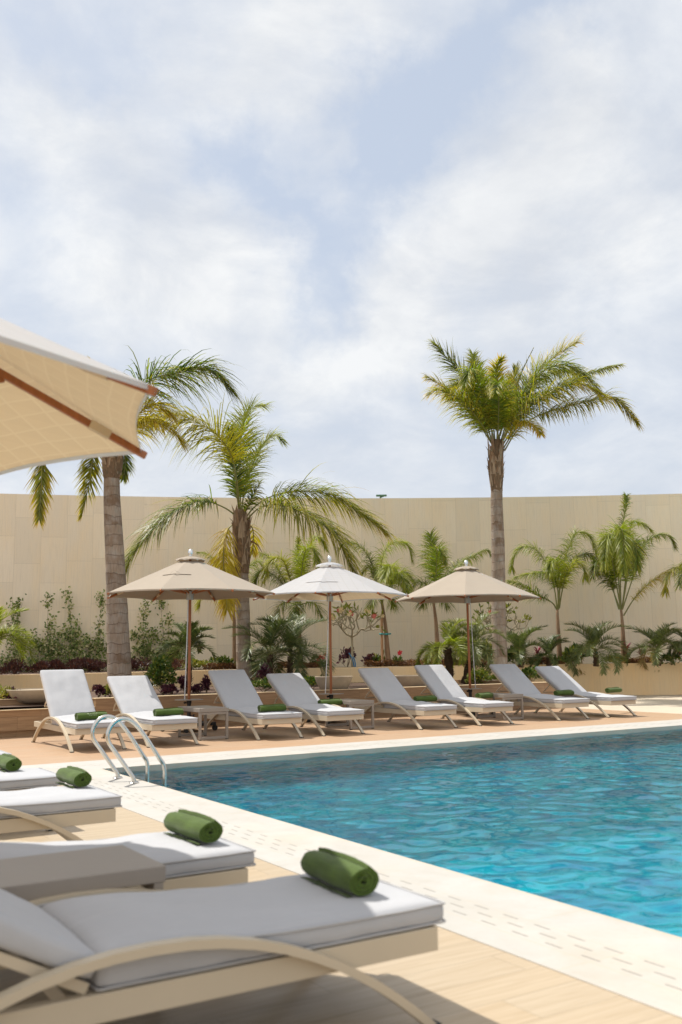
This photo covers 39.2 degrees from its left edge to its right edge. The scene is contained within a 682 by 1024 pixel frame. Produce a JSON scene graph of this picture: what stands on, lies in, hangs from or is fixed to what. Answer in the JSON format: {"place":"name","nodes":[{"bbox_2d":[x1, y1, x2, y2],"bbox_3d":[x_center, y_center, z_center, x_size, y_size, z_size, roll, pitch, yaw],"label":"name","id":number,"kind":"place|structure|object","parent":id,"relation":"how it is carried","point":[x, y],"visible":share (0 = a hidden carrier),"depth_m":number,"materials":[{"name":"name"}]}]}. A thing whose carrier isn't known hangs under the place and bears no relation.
{"place":"outdoors","nodes":[
{"label":"outdoors","id":0,"kind":"place"},
{"bbox_2d":[0,662,677,674],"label":"raised bed soil","id":1,"kind":"structure","parent":0,"point":[23,673],"depth_m":26.38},
{"bbox_2d":[0,597,19,670],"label":"climbing jasmine","id":2,"kind":"object","parent":1,"relation":"on","point":[7,642],"visible":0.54,"depth_m":27.18,"materials":[{"name":"green plant"}]},
{"bbox_2d":[0,658,32,674],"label":"red leaf plant","id":3,"kind":"object","parent":1,"relation":"on","point":[14,666],"visible":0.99,"depth_m":21.31,"materials":[{"name":"plant"}]},
{"bbox_2d":[1,594,37,671],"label":"climbing jasmine","id":4,"kind":"object","parent":1,"relation":"on","point":[15,656],"visible":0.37,"depth_m":27.22,"materials":[{"name":"green plant"}]},
{"bbox_2d":[24,660,55,673],"bbox_3d":[-6.807,3.529,21.651,0.686,0.408,0.695,-2,-9,11],"label":"red leaf plant","id":5,"kind":"object","parent":1,"relation":"on","point":[40,665],"visible":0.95,"depth_m":21.53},
{"bbox_2d":[24,592,68,671],"bbox_3d":[-8.369,3.567,27.431,1.645,2.605,0.454,-1,-8,-1],"label":"climbing jasmine","id":6,"kind":"object","parent":1,"relation":"on","point":[48,646],"visible":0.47,"depth_m":27.43,"materials":[{"name":"green plant"}]},
{"bbox_2d":[47,658,82,669],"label":"red leaf plant","id":7,"kind":"object","parent":1,"relation":"on","point":[61,665],"visible":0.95,"depth_m":21.87,"materials":[{"name":"plant"}]},
{"bbox_2d":[54,586,93,669],"bbox_3d":[-7.715,3.487,27.649,1.259,2.704,0.397,-1,-8,2],"label":"climbing jasmine","id":8,"kind":"object","parent":1,"relation":"on","point":[75,645],"visible":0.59,"depth_m":27.62,"materials":[{"name":"green plant"}]},
{"bbox_2d":[66,657,103,672],"bbox_3d":[-6.012,3.595,22.378,0.806,0.470,0.836,-2,-9,6],"label":"red leaf plant","id":9,"kind":"object","parent":1,"relation":"on","point":[86,662],"visible":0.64,"depth_m":22.28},
{"bbox_2d":[80,589,106,670],"bbox_3d":[-7.075,3.577,27.792,1.108,2.688,0.364,-1,-9,4],"label":"climbing jasmine","id":10,"kind":"object","parent":1,"relation":"on","point":[98,644],"visible":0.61,"depth_m":27.78,"materials":[{"name":"green plant"}]},
{"bbox_2d":[83,658,106,672],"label":"red leaf plant","id":11,"kind":"object","parent":1,"relation":"on","point":[103,664],"visible":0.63,"depth_m":22.48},
{"bbox_2d":[131,658,148,671],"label":"red leaf plant","id":12,"kind":"object","parent":1,"relation":"on","point":[135,663],"visible":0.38,"depth_m":23.44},
{"bbox_2d":[129,599,158,669],"bbox_3d":[-5.784,3.714,28.021,0.986,2.347,0.390,-1,-9,4],"label":"climbing jasmine","id":13,"kind":"object","parent":1,"relation":"on","point":[146,650],"visible":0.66,"depth_m":28.02,"materials":[{"name":"green plant"}]},
{"bbox_2d":[133,656,180,670],"bbox_3d":[-4.680,3.803,23.867,1.368,0.465,0.900,-2,-9,6],"label":"red leaf plant","id":14,"kind":"object","parent":1,"relation":"on","point":[173,663],"visible":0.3,"depth_m":23.89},
{"bbox_2d":[149,600,184,669],"bbox_3d":[-5.088,3.576,28.203,1.171,2.518,0.397,-1,-8,2],"label":"climbing jasmine","id":15,"kind":"object","parent":1,"relation":"on","point":[160,602],"visible":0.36,"depth_m":28.19,"materials":[{"name":"green plant"}]},
{"bbox_2d":[183,659,208,669],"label":"leafy shrub","id":16,"kind":"object","parent":1,"relation":"on","point":[197,663],"visible":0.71,"depth_m":25.42,"materials":[{"name":"green plant"}]},
{"bbox_2d":[209,654,235,669],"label":"leafy shrub","id":17,"kind":"object","parent":1,"relation":"on","point":[219,659],"visible":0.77,"depth_m":25.50,"materials":[{"name":"green plant"}]},
{"bbox_2d":[193,550,269,663],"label":"feather palm","id":18,"kind":"object","parent":1,"relation":"on","point":[233,623],"visible":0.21,"depth_m":26.31,"materials":[{"name":"green plant"}]},
{"bbox_2d":[250,532,329,659],"bbox_3d":[-1.458,2.414,26.757,2.580,3.968,1.663,-2,-9,5],"label":"feather palm","id":19,"kind":"object","parent":1,"relation":"on","point":[299,572],"visible":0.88,"depth_m":26.74,"materials":[{"name":"green plant"}]},
{"bbox_2d":[336,646,355,666],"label":"leafy shrub","id":20,"kind":"object","parent":1,"relation":"on","point":[345,655],"visible":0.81,"depth_m":26.88,"materials":[{"name":"purple plant"}]},
{"bbox_2d":[327,601,386,666],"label":"frangipani tree","id":21,"kind":"object","parent":1,"relation":"on","point":[341,609],"visible":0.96,"depth_m":26.55,"materials":[{"name":"green plant"}]},
{"bbox_2d":[338,536,420,666],"bbox_3d":[1.341,2.460,26.686,2.218,3.786,2.706,4,-10,-32],"label":"feather palm","id":22,"kind":"object","parent":1,"relation":"on","point":[386,573],"visible":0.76,"depth_m":26.66,"materials":[{"name":"green plant"}]},
{"bbox_2d":[379,617,390,666],"bbox_3d":[1.230,3.649,26.669,0.286,1.424,0.217,4,-10,-32],"label":"garden stake","id":23,"kind":"object","parent":1,"relation":"on","point":[382,634],"visible":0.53,"depth_m":26.64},
{"bbox_2d":[203,656,651,669],"bbox_3d":[2.670,4.213,26.675,12.951,0.374,1.594,0,-9,-8],"label":"ground cover","id":24,"kind":"object","parent":1,"relation":"on","point":[222,665],"visible":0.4,"depth_m":26.46,"materials":[{"name":"green plant"}]},
{"bbox_2d":[410,527,490,642],"bbox_3d":[3.029,2.392,27.241,2.684,4.033,1.725,4,-10,-32],"label":"feather palm","id":25,"kind":"object","parent":1,"relation":"on","point":[435,555],"visible":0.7,"depth_m":27.01,"materials":[{"name":"green plant"}]},
{"bbox_2d":[471,602,531,631],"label":"frangipani tree","id":26,"kind":"object","parent":1,"relation":"on","point":[510,611],"visible":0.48,"depth_m":27.36,"materials":[{"name":"green plant"}]},
{"bbox_2d":[486,624,552,672],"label":"date palm","id":27,"kind":"object","parent":1,"relation":"on","point":[519,643],"visible":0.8,"depth_m":25.81,"materials":[{"name":"green plant"}]},
{"bbox_2d":[527,634,571,667],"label":"date palm","id":28,"kind":"object","parent":1,"relation":"on","point":[550,661],"visible":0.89,"depth_m":26.20,"materials":[{"name":"green plant"}]},
{"bbox_2d":[505,527,602,663],"bbox_3d":[6.110,2.256,26.857,3.340,4.106,2.013,2,-9,-21],"label":"feather palm","id":29,"kind":"object","parent":1,"relation":"on","point":[557,575],"visible":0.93,"depth_m":26.88,"materials":[{"name":"green plant"}]},
{"bbox_2d":[563,620,631,676],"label":"date palm","id":30,"kind":"object","parent":1,"relation":"on","point":[593,635],"visible":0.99,"depth_m":25.96,"materials":[{"name":"green plant"}]},
{"bbox_2d":[585,491,678,662],"bbox_3d":[8.312,1.821,27.022,3.164,4.961,2.158,4,-10,-32],"label":"feather palm","id":31,"kind":"object","parent":1,"relation":"on","point":[621,546],"visible":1,"depth_m":26.77,"materials":[{"name":"green plant"}]},
{"bbox_2d":[623,622,681,671],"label":"date palm","id":32,"kind":"object","parent":1,"relation":"on","point":[657,638],"visible":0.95,"depth_m":26.02,"materials":[{"name":"green plant"}]},
{"bbox_2d":[659,554,681,599],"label":"feather palm","id":33,"kind":"object","parent":1,"relation":"on","point":[678,570],"visible":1,"depth_m":26.43,"materials":[{"name":"green plant"}]},
{"bbox_2d":[661,651,681,664],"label":"leafy shrub","id":34,"kind":"object","parent":1,"relation":"on","point":[665,656],"visible":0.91,"depth_m":26.34,"materials":[{"name":"green plant"}]},
{"bbox_2d":[667,630,681,665],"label":"date palm","id":35,"kind":"object","parent":1,"relation":"on","point":[671,649],"visible":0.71,"depth_m":26.18,"materials":[{"name":"green plant"}]},
{"bbox_2d":[0,785,681,1023],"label":"pool deck","id":36,"kind":"structure","parent":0,"point":[454,978],"depth_m":3.40,"materials":[{"name":"beige wood"}]},
{"bbox_2d":[0,768,62,830],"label":"sun lounger","id":37,"kind":"object","parent":36,"relation":"on","point":[24,778],"visible":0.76,"depth_m":6.80,"materials":[{"name":"grey fabric"}]},
{"bbox_2d":[0,753,21,771],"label":"rolled towel","id":38,"kind":"object","parent":37,"relation":"on","point":[9,762],"visible":1,"depth_m":7.04,"materials":[{"name":"fabric"}]},
{"bbox_2d":[0,785,122,840],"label":"sun lounger","id":39,"kind":"object","parent":36,"relation":"on","point":[56,809],"visible":0.95,"depth_m":5.68,"materials":[{"name":"grey fabric"}]},
{"bbox_2d":[56,766,91,788],"bbox_3d":[-1.749,1.729,6.261,0.138,0.115,0.381,5,-10,-34],"label":"rolled towel","id":40,"kind":"object","parent":39,"relation":"on","point":[74,776],"visible":1,"depth_m":6.15,"materials":[{"name":"fabric"}]},
{"bbox_2d":[0,318,158,474],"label":"parasol","id":41,"kind":"object","parent":36,"relation":"on","point":[59,403],"visible":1,"depth_m":4.25,"materials":[{"name":"white fabric"}]},
{"bbox_2d":[0,845,165,900],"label":"side table","id":42,"kind":"object","parent":36,"relation":"on","point":[30,878],"visible":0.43,"depth_m":3.41,"materials":[{"name":"beige wood"}]},
{"bbox_2d":[0,831,255,889],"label":"sun lounger","id":43,"kind":"object","parent":36,"relation":"on","point":[220,861],"visible":0.48,"depth_m":4.09,"materials":[{"name":"grey fabric"}]},
{"bbox_2d":[163,809,222,845],"bbox_3d":[-0.678,1.432,4.372,0.138,0.115,0.381,5,-10,-35],"label":"rolled towel","id":44,"kind":"object","parent":43,"relation":"on","point":[197,826],"visible":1,"depth_m":4.28,"materials":[{"name":"fabric"}]},
{"bbox_2d":[0,874,445,1023],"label":"sun lounger","id":45,"kind":"object","parent":36,"relation":"on","point":[120,953],"visible":0.94,"depth_m":2.87,"materials":[{"name":"grey fabric"}]},
{"bbox_2d":[300,847,378,897],"bbox_3d":[-0.009,1.281,3.421,0.138,0.115,0.381,4,-10,-29],"label":"rolled towel","id":46,"kind":"object","parent":45,"relation":"on","point":[345,872],"visible":1,"depth_m":3.34,"materials":[{"name":"fabric"}]},
{"bbox_2d":[0,708,681,765],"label":"terrace","id":47,"kind":"structure","parent":0,"point":[47,749],"depth_m":14.79,"materials":[{"name":"beige tile"}]},
{"bbox_2d":[31,669,126,752],"bbox_3d":[-3.688,2.744,13.423,0.748,1.044,2.117,4,-10,-32],"label":"sun lounger","id":48,"kind":"object","parent":47,"relation":"on","point":[67,694],"visible":0.79,"depth_m":13.67,"materials":[{"name":"white fabric"}]},
{"bbox_2d":[74,711,106,720],"bbox_3d":[-3.334,2.719,12.783,0.435,0.108,0.132,6,-11,-37],"label":"rolled towel","id":49,"kind":"object","parent":48,"relation":"on","point":[95,715],"visible":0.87,"depth_m":12.72,"materials":[{"name":"fabric"}]},
{"bbox_2d":[101,675,198,747],"bbox_3d":[-2.804,2.870,13.959,0.748,0.930,2.117,4,-10,-32],"label":"sun lounger","id":50,"kind":"object","parent":47,"relation":"on","point":[136,698],"visible":0.88,"depth_m":14.15,"materials":[{"name":"grey fabric"}]},
{"bbox_2d":[153,707,183,715],"bbox_3d":[-2.428,2.809,13.469,0.435,0.108,0.132,5,-10,-35],"label":"rolled towel","id":51,"kind":"object","parent":50,"relation":"on","point":[168,711],"visible":1,"depth_m":13.42,"materials":[{"name":"fabric"}]},
{"bbox_2d":[107,549,274,732],"bbox_3d":[-2.517,2.107,15.920,2.704,3.000,2.704,-6,-10,31],"label":"parasol","id":52,"kind":"object","parent":47,"relation":"on","point":[190,577],"visible":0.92,"depth_m":15.71,"materials":[{"name":"beige fabric"}]},
{"bbox_2d":[178,705,228,740],"bbox_3d":[-2.067,3.148,14.323,0.470,0.456,0.820,4,-10,-32],"label":"side table","id":53,"kind":"object","parent":47,"relation":"on","point":[207,710],"visible":0.87,"depth_m":14.08,"materials":[{"name":"beige wood"}]},
{"bbox_2d":[203,669,303,740],"bbox_3d":[-1.395,2.951,14.833,0.748,0.990,2.117,4,-10,-32],"label":"sun lounger","id":54,"kind":"object","parent":47,"relation":"on","point":[237,694],"visible":0.86,"depth_m":15.01,"materials":[{"name":"grey fabric"}]},
{"bbox_2d":[257,704,285,711],"bbox_3d":[-1.018,2.890,14.136,0.435,0.108,0.132,4,-10,-30],"label":"rolled towel","id":55,"kind":"object","parent":54,"relation":"on","point":[271,707],"visible":1,"depth_m":14.08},
{"bbox_2d":[263,673,364,735],"bbox_3d":[-0.468,3.063,15.398,0.748,0.910,2.117,4,-10,-32],"label":"sun lounger","id":56,"kind":"object","parent":47,"relation":"on","point":[295,692],"visible":0.92,"depth_m":15.50,"materials":[{"name":"grey fabric"}]},
{"bbox_2d":[318,698,342,704],"bbox_3d":[-0.176,3.099,15.612,0.435,0.108,0.132,5,-10,-36],"label":"rolled towel","id":57,"kind":"object","parent":56,"relation":"on","point":[335,701],"visible":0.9,"depth_m":15.57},
{"bbox_2d":[253,556,408,723],"bbox_3d":[-0.194,2.300,17.494,2.704,3.020,2.704,1,-9,-13],"label":"parasol","id":58,"kind":"object","parent":47,"relation":"on","point":[329,581],"visible":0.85,"depth_m":17.27,"materials":[{"name":"white fabric"}]},
{"bbox_2d":[325,699,373,729],"bbox_3d":[0.135,3.361,15.948,0.470,0.456,0.820,4,-10,-32],"label":"side table","id":59,"kind":"object","parent":47,"relation":"on","point":[350,703],"visible":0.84,"depth_m":15.70,"materials":[{"name":"beige wood"}]},
{"bbox_2d":[354,668,457,729],"bbox_3d":[1.069,3.156,16.350,0.748,0.967,2.117,4,-10,-32],"label":"sun lounger","id":60,"kind":"object","parent":47,"relation":"on","point":[388,690],"visible":0.97,"depth_m":16.46,"materials":[{"name":"grey fabric"}]},
{"bbox_2d":[413,695,436,701],"bbox_3d":[1.442,3.191,16.375,0.435,0.108,0.132,4,-10,-29],"label":"rolled towel","id":61,"kind":"object","parent":60,"relation":"on","point":[429,698],"visible":0.99,"depth_m":16.33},
{"bbox_2d":[411,665,513,725],"bbox_3d":[2.104,3.221,16.991,0.748,1.000,2.117,4,-10,-32],"label":"sun lounger","id":62,"kind":"object","parent":47,"relation":"on","point":[441,684],"visible":0.89,"depth_m":17.11,"materials":[{"name":"grey fabric"}]},
{"bbox_2d":[475,692,492,698],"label":"rolled towel","id":63,"kind":"object","parent":62,"relation":"on","point":[484,695],"visible":1,"depth_m":17.22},
{"bbox_2d":[395,560,540,715],"bbox_3d":[2.541,2.482,19.090,2.704,3.060,2.704,1,-9,-13],"label":"parasol","id":64,"kind":"object","parent":47,"relation":"on","point":[468,585],"visible":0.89,"depth_m":18.86,"materials":[{"name":"beige fabric"}]},
{"bbox_2d":[474,693,523,720],"bbox_3d":[2.901,3.568,17.584,0.470,0.456,0.820,4,-10,-32],"label":"side table","id":65,"kind":"object","parent":47,"relation":"on","point":[506,696],"visible":0.78,"depth_m":17.34,"materials":[{"name":"beige wood"}]},
{"bbox_2d":[487,664,589,720],"bbox_3d":[3.642,3.348,17.938,0.748,0.987,2.117,4,-10,-32],"label":"sun lounger","id":66,"kind":"object","parent":47,"relation":"on","point":[512,678],"visible":0.92,"depth_m":18.03,"materials":[{"name":"grey fabric"}]},
{"bbox_2d":[553,690,573,695],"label":"rolled towel","id":67,"kind":"object","parent":66,"relation":"on","point":[562,692],"visible":1,"depth_m":17.96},
{"bbox_2d":[533,666,636,717],"bbox_3d":[4.687,3.462,18.578,0.748,0.923,2.117,4,-10,-32],"label":"sun lounger","id":68,"kind":"object","parent":47,"relation":"on","point":[556,677],"visible":0.85,"depth_m":18.73,"materials":[{"name":"grey fabric"}]},
{"bbox_2d":[605,687,621,692],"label":"rolled towel","id":69,"kind":"object","parent":68,"relation":"on","point":[613,690],"visible":1,"depth_m":18.89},
{"bbox_2d":[0,0,681,497],"label":"sky","id":70,"kind":"structure","parent":0,"point":[305,194],"materials":[{"name":"white"}]},
{"bbox_2d":[119,729,681,936],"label":"pool water","id":71,"kind":"structure","parent":0,"point":[592,823],"depth_m":7.90,"materials":[{"name":"blue liquid"}]},
{"bbox_2d":[574,695,681,713],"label":"paving","id":72,"kind":"structure","parent":0,"point":[661,703],"depth_m":21.32,"materials":[{"name":"stone"}]},
{"label":"ground","id":73,"kind":"structure","parent":0,"visible":0},
{"bbox_2d":[0,680,554,737],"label":"bench planter","id":74,"kind":"object","parent":73,"relation":"on","point":[16,722],"visible":0.35,"depth_m":16.52,"materials":[{"name":"wood"}]},
{"bbox_2d":[0,682,468,707],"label":"bed soil","id":75,"kind":"structure","parent":74,"relation":"in","point":[357,685],"depth_m":20.80,"materials":[{"name":"soil"}]},
{"bbox_2d":[0,684,15,698],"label":"leafy shrub","id":76,"kind":"object","parent":75,"relation":"on","point":[2,692],"visible":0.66,"depth_m":15.62,"materials":[{"name":"green plant"}]},
{"bbox_2d":[0,605,37,662],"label":"date palm","id":77,"kind":"object","parent":75,"relation":"on","point":[14,641],"visible":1,"depth_m":20.33,"materials":[{"name":"green plant"}]},
{"bbox_2d":[6,688,45,703],"bbox_3d":[-5.066,3.042,15.835,0.920,0.224,0.920,4,-10,-32],"label":"bowl planter","id":78,"kind":"object","parent":75,"relation":"on","point":[30,695],"visible":0.64,"depth_m":15.48,"materials":[{"name":"concrete"}]},
{"bbox_2d":[92,684,105,697],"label":"purple plant","id":79,"kind":"object","parent":75,"relation":"on","point":[99,689],"visible":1,"depth_m":17.86,"materials":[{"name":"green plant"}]},
{"bbox_2d":[24,345,247,675],"bbox_3d":[-4.947,0.123,20.535,6.215,7.738,2.343,-4,-9,18],"label":"palm tree","id":80,"kind":"object","parent":75,"relation":"on","point":[115,469],"visible":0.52,"depth_m":20.42,"materials":[{"name":"green plant"}]},
{"bbox_2d":[143,654,179,694],"bbox_3d":[-3.469,3.140,18.471,0.857,0.827,0.679,4,-10,-32],"label":"leafy shrub","id":81,"kind":"object","parent":75,"relation":"on","point":[158,670],"visible":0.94,"depth_m":18.43,"materials":[{"name":"green plant"}]},
{"bbox_2d":[159,683,178,694],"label":"purple plant","id":82,"kind":"object","parent":75,"relation":"on","point":[169,688],"visible":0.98,"depth_m":17.95,"materials":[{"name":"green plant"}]},
{"bbox_2d":[177,675,187,693],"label":"purple plant","id":83,"kind":"object","parent":75,"relation":"on","point":[181,680],"visible":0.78,"depth_m":18.49,"materials":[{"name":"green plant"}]},
{"bbox_2d":[154,620,217,692],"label":"date palm","id":84,"kind":"object","parent":75,"relation":"on","point":[195,637],"visible":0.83,"depth_m":20.00,"materials":[{"name":"green plant"}]},
{"bbox_2d":[187,682,203,693],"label":"purple plant","id":85,"kind":"object","parent":75,"relation":"on","point":[197,688],"visible":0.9,"depth_m":18.28,"materials":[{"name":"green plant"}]},
{"bbox_2d":[201,674,211,693],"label":"purple plant","id":86,"kind":"object","parent":75,"relation":"on","point":[205,682],"visible":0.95,"depth_m":18.69,"materials":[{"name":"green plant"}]},
{"bbox_2d":[251,677,271,691],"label":"leafy shrub","id":87,"kind":"object","parent":75,"relation":"on","point":[264,683],"visible":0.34,"depth_m":19.50,"materials":[{"name":"green plant"}]},
{"bbox_2d":[123,384,399,680],"bbox_3d":[-1.973,0.500,24.044,6.899,7.950,4.231,-1,-9,4],"label":"palm tree","id":88,"kind":"object","parent":75,"relation":"on","point":[240,481],"visible":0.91,"depth_m":24.25,"materials":[{"name":"green plant"}]},
{"bbox_2d":[256,662,270,689],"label":"purple plant","id":89,"kind":"object","parent":75,"relation":"on","point":[263,671],"visible":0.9,"depth_m":20.90,"materials":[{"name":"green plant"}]},
{"bbox_2d":[221,613,312,680],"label":"date palm","id":90,"kind":"object","parent":75,"relation":"on","point":[269,639],"visible":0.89,"depth_m":23.66,"materials":[{"name":"green plant"}]},
{"bbox_2d":[246,612,335,679],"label":"date palm","id":91,"kind":"object","parent":75,"relation":"on","point":[290,631],"visible":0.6,"depth_m":24.18,"materials":[{"name":"green plant"}]},
{"bbox_2d":[304,675,316,688],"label":"leafy shrub","id":92,"kind":"object","parent":75,"relation":"on","point":[310,680],"visible":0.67,"depth_m":19.90,"materials":[{"name":"green plant"}]},
{"bbox_2d":[315,676,352,689],"bbox_3d":[-0.141,3.348,18.610,0.740,0.306,0.740,4,-10,-32],"label":"bowl planter","id":93,"kind":"object","parent":75,"relation":"on","point":[341,682],"visible":0.84,"depth_m":18.35,"materials":[{"name":"concrete"}]},
{"bbox_2d":[395,675,424,686],"bbox_3d":[1.486,3.533,19.893,0.740,0.275,0.740,4,-10,-32],"label":"bowl planter","id":94,"kind":"object","parent":75,"relation":"on","point":[409,680],"visible":0.63,"depth_m":19.61,"materials":[{"name":"concrete"}]},
{"bbox_2d":[414,617,478,680],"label":"date palm","id":95,"kind":"object","parent":75,"relation":"on","point":[434,652],"visible":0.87,"depth_m":23.04,"materials":[{"name":"green plant"}]},
{"bbox_2d":[442,611,509,683],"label":"date palm","id":96,"kind":"object","parent":75,"relation":"on","point":[477,629],"visible":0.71,"depth_m":23.20,"materials":[{"name":"green plant"}]},
{"bbox_2d":[465,636,494,683],"bbox_3d":[3.336,3.564,23.044,0.820,1.154,0.598,-3,-9,13],"label":"leafy shrub","id":97,"kind":"object","parent":75,"relation":"on","point":[487,646],"visible":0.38,"depth_m":22.97,"materials":[{"name":"green plant"}]},
{"bbox_2d":[464,667,496,683],"bbox_3d":[3.237,3.764,21.932,0.821,0.439,0.746,4,-10,-32],"label":"leafy shrub","id":98,"kind":"object","parent":75,"relation":"on","point":[480,673],"visible":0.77,"depth_m":21.83,"materials":[{"name":"green plant"}]},
{"bbox_2d":[419,332,645,680],"bbox_3d":[5.267,-0.310,25.717,6.600,9.841,4.529,0,-9,-6],"label":"palm tree","id":99,"kind":"object","parent":75,"relation":"on","point":[493,402],"visible":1,"depth_m":25.71,"materials":[{"name":"green plant"}]},
{"bbox_2d":[0,494,681,671],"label":"perimeter wall","id":100,"kind":"structure","parent":73,"relation":"on","point":[63,549],"depth_m":29.19,"materials":[{"name":"paint"}]},
{"bbox_2d":[0,662,681,707],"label":"retaining wall","id":101,"kind":"structure","parent":73,"relation":"on","point":[634,679],"depth_m":26.42,"materials":[{"name":"stone"}]},
{"bbox_2d":[507,645,524,663],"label":"leafy shrub","id":102,"kind":"object","parent":101,"relation":"on","point":[510,656],"visible":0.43,"depth_m":26.44,"materials":[{"name":"green plant"}]},
{"bbox_2d":[522,666,541,680],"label":"leafy shrub","id":103,"kind":"object","parent":101,"relation":"on","point":[529,672],"visible":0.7,"depth_m":23.17,"materials":[{"name":"green plant"}]},
{"bbox_2d":[561,642,592,665],"bbox_3d":[6.479,3.947,26.628,0.998,0.691,0.817,4,-10,-32],"label":"leafy shrub","id":104,"kind":"object","parent":101,"relation":"on","point":[567,650],"visible":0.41,"depth_m":26.54,"materials":[{"name":"green plant"}]},
{"bbox_2d":[602,652,629,662],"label":"leafy shrub","id":105,"kind":"object","parent":101,"relation":"on","point":[610,657],"visible":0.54,"depth_m":26.41,"materials":[{"name":"green plant"}]},
{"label":"pool basin","id":106,"kind":"structure","parent":0,"visible":0},
{"bbox_2d":[20,719,681,1018],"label":"pool coping","id":107,"kind":"object","parent":106,"relation":"on","point":[636,962],"visible":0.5,"depth_m":5.02,"materials":[{"name":"stone"}]},
{"bbox_2d":[90,714,166,786],"bbox_3d":[-2.092,2.806,9.427,0.646,1.589,0.566,4,-10,-32],"label":"pool ladder","id":108,"kind":"object","parent":107,"relation":"attached to","point":[118,720],"visible":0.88,"depth_m":9.40,"materials":[{"name":"metal"}]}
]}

